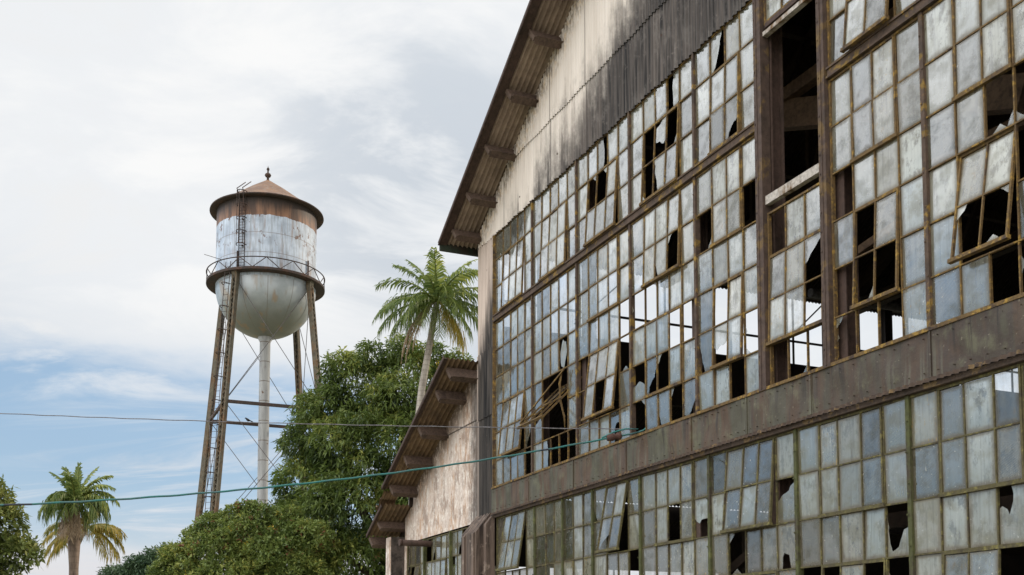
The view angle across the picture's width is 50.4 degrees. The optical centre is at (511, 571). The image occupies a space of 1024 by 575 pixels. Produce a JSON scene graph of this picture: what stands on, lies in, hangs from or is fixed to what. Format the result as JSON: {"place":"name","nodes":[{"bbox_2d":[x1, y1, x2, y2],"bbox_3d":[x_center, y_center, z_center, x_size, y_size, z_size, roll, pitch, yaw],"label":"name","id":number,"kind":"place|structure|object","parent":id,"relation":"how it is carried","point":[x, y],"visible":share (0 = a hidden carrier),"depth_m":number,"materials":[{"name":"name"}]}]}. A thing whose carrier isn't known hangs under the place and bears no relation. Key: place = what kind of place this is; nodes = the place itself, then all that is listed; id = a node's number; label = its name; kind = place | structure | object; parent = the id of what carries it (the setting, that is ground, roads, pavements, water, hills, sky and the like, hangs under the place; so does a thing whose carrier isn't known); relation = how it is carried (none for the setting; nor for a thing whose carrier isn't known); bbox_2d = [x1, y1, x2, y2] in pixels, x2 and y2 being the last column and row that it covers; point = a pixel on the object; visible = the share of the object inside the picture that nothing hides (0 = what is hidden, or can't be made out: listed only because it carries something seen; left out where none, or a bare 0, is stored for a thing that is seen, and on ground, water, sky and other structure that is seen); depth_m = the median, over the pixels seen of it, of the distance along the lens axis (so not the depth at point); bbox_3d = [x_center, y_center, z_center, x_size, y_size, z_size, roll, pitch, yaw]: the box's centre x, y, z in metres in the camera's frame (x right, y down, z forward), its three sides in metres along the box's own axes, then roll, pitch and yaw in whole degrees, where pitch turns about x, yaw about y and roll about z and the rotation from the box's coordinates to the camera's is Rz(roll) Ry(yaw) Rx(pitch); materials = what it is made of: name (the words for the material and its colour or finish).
{"place":"outdoors","nodes":[
{"label":"outdoors","id":0,"kind":"place"},
{"bbox_2d":[0,475,47,574],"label":"broadleaf tree","id":1,"kind":"object","parent":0,"point":[15,542],"visible":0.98,"depth_m":40.09,"materials":[{"name":"green plant"}]},
{"bbox_2d":[37,462,119,574],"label":"palm tree","id":2,"kind":"object","parent":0,"point":[73,513],"visible":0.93,"depth_m":44.98,"materials":[{"name":"green plant"}]},
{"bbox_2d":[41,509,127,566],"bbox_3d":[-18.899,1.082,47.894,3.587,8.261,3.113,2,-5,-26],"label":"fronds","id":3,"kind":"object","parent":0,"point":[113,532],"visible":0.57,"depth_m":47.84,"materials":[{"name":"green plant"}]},
{"bbox_2d":[96,542,176,574],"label":"distant tree","id":4,"kind":"object","parent":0,"point":[135,564],"visible":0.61,"depth_m":75.09,"materials":[{"name":"green plant"}]},
{"bbox_2d":[144,498,339,574],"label":"tree","id":5,"kind":"object","parent":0,"point":[272,531],"visible":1,"depth_m":54.01,"materials":[{"name":"green plant"}]},
{"bbox_2d":[194,167,329,562],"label":"water tower","id":6,"kind":"structure","parent":0,"point":[265,285],"depth_m":93.04,"materials":[{"name":"metal"}]},
{"bbox_2d":[257,332,495,574],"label":"mango tree","id":7,"kind":"object","parent":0,"point":[325,501],"visible":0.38,"depth_m":58.19,"materials":[{"name":"green plant"}]},
{"bbox_2d":[371,247,477,504],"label":"coconut palm","id":8,"kind":"object","parent":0,"point":[424,301],"visible":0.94,"depth_m":50.59,"materials":[{"name":"green plant"}]},
{"bbox_2d":[0,0,1017,574],"label":"sky","id":9,"kind":"structure","parent":0,"point":[123,123],"materials":[{"name":"white"}]},
{"bbox_2d":[366,0,1023,574],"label":"factory building","id":10,"kind":"structure","parent":0,"point":[844,162],"depth_m":16.22,"materials":[{"name":"brown metal"}]},
{"bbox_2d":[0,413,619,429],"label":"overhead wire","id":11,"kind":"object","parent":10,"relation":"attached to","point":[322,424],"visible":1,"depth_m":18.69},
{"bbox_2d":[0,425,649,505],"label":"rope cable","id":12,"kind":"object","parent":10,"relation":"attached to","point":[618,435],"visible":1,"depth_m":15.86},
{"bbox_2d":[407,546,422,574],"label":"window","id":13,"kind":"structure","parent":10,"relation":"in","point":[413,553],"depth_m":27.38,"materials":[{"name":"glass"}]},
{"bbox_2d":[425,533,448,574],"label":"window","id":14,"kind":"structure","parent":10,"relation":"in","point":[435,564],"depth_m":25.61,"materials":[{"name":"glass"}]},
{"bbox_2d":[452,527,467,574],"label":"window","id":15,"kind":"structure","parent":10,"relation":"in","point":[457,534],"depth_m":24.54,"materials":[{"name":"glass"}]},
{"bbox_2d":[494,297,530,485],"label":"window","id":16,"kind":"structure","parent":10,"relation":"in","point":[520,316],"depth_m":21.84,"materials":[{"name":"glass"}]},
{"bbox_2d":[495,202,530,313],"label":"transom window","id":17,"kind":"structure","parent":10,"relation":"in","point":[504,239],"depth_m":21.92,"materials":[{"name":"glass"}]},
{"bbox_2d":[495,507,532,574],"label":"window","id":18,"kind":"structure","parent":10,"relation":"in","point":[506,558],"depth_m":21.40,"materials":[{"name":"glass"}]},
{"bbox_2d":[535,499,560,574],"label":"window","id":19,"kind":"structure","parent":10,"relation":"in","point":[541,510],"depth_m":20.26,"materials":[{"name":"glass"}]},
{"bbox_2d":[517,265,581,470],"bbox_3d":[0.691,-3.680,20.043,0.870,3.495,1.905,2,-5,-23],"label":"window","id":20,"kind":"structure","parent":10,"relation":"in","point":[543,341],"depth_m":20.11,"materials":[{"name":"glass"}]},
{"bbox_2d":[533,163,574,284],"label":"transom window","id":21,"kind":"structure","parent":10,"relation":"in","point":[550,233],"depth_m":20.24,"materials":[{"name":"glass"}]},
{"bbox_2d":[563,490,590,574],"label":"window","id":22,"kind":"structure","parent":10,"relation":"in","point":[580,564],"depth_m":19.10,"materials":[{"name":"glass"}]},
{"bbox_2d":[577,114,627,252],"bbox_3d":[1.505,-6.560,18.525,0.137,1.766,1.910,2,-5,-23],"label":"transom window","id":23,"kind":"structure","parent":10,"relation":"in","point":[616,140],"depth_m":18.36,"materials":[{"name":"glass"}]},
{"bbox_2d":[577,226,629,454],"bbox_3d":[1.478,-3.809,18.309,0.196,3.495,1.910,2,-5,-23],"label":"window","id":24,"kind":"structure","parent":10,"relation":"in","point":[612,256],"depth_m":18.32,"materials":[{"name":"glass"}]},
{"bbox_2d":[593,476,638,574],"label":"window","id":25,"kind":"structure","parent":10,"relation":"in","point":[601,558],"depth_m":17.67,"materials":[{"name":"glass"}]},
{"bbox_2d":[630,55,691,211],"bbox_3d":[2.273,-6.687,16.788,0.117,1.771,1.900,2,-5,-23],"label":"transom window","id":26,"kind":"structure","parent":10,"relation":"in","point":[644,118],"depth_m":16.74,"materials":[{"name":"glass"}]},
{"bbox_2d":[631,179,694,430],"bbox_3d":[2.279,-3.938,16.586,0.103,3.495,1.900,2,-5,-23],"label":"window","id":27,"kind":"structure","parent":10,"relation":"in","point":[651,339],"depth_m":16.50,"materials":[{"name":"glass"}]},
{"bbox_2d":[641,456,707,574],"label":"window","id":28,"kind":"structure","parent":10,"relation":"in","point":[661,490],"depth_m":16.08,"materials":[{"name":"glass"}]},
{"bbox_2d":[694,0,753,164],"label":"transom window","id":29,"kind":"structure","parent":10,"relation":"in","point":[711,91],"depth_m":15.15,"materials":[{"name":"glass"}]},
{"bbox_2d":[696,135,758,410],"bbox_3d":[2.957,-4.054,15.022,0.103,3.495,1.515,2,-5,-23],"label":"window","id":30,"kind":"structure","parent":10,"relation":"in","point":[725,254],"depth_m":14.98,"materials":[{"name":"glass"}]},
{"bbox_2d":[710,430,795,574],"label":"window","id":31,"kind":"structure","parent":10,"relation":"in","point":[782,444],"depth_m":14.29,"materials":[{"name":"glass"}]},
{"bbox_2d":[763,0,790,25],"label":"window","id":32,"kind":"structure","parent":10,"relation":"in","point":[771,7],"depth_m":14.29,"materials":[{"name":"glass"}]},
{"bbox_2d":[766,182,821,384],"bbox_3d":[3.547,-3.567,13.614,0.107,2.315,1.116,2,-5,-23],"label":"window","id":33,"kind":"structure","parent":10,"relation":"in","point":[797,222],"depth_m":13.73,"materials":[{"name":"glass"}]},
{"bbox_2d":[797,397,908,574],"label":"window","id":34,"kind":"structure","parent":10,"relation":"in","point":[833,449],"depth_m":12.66,"materials":[{"name":"glass"}]},
{"bbox_2d":[826,0,915,65],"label":"transom window","id":35,"kind":"structure","parent":10,"relation":"in","point":[855,20],"depth_m":12.69,"materials":[{"name":"glass"}]},
{"bbox_2d":[828,16,926,360],"bbox_3d":[4.116,-4.254,12.337,0.116,3.495,1.510,2,-5,-23],"label":"window","id":36,"kind":"structure","parent":10,"relation":"in","point":[892,164],"depth_m":12.22,"materials":[{"name":"glass"}]},
{"bbox_2d":[910,362,1023,574],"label":"window","id":37,"kind":"structure","parent":10,"relation":"in","point":[970,516],"depth_m":11.05,"materials":[{"name":"glass"}]},
{"bbox_2d":[923,0,1023,324],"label":"window","id":38,"kind":"structure","parent":10,"relation":"in","point":[999,36],"depth_m":11.08,"materials":[{"name":"glass"}]}
]}

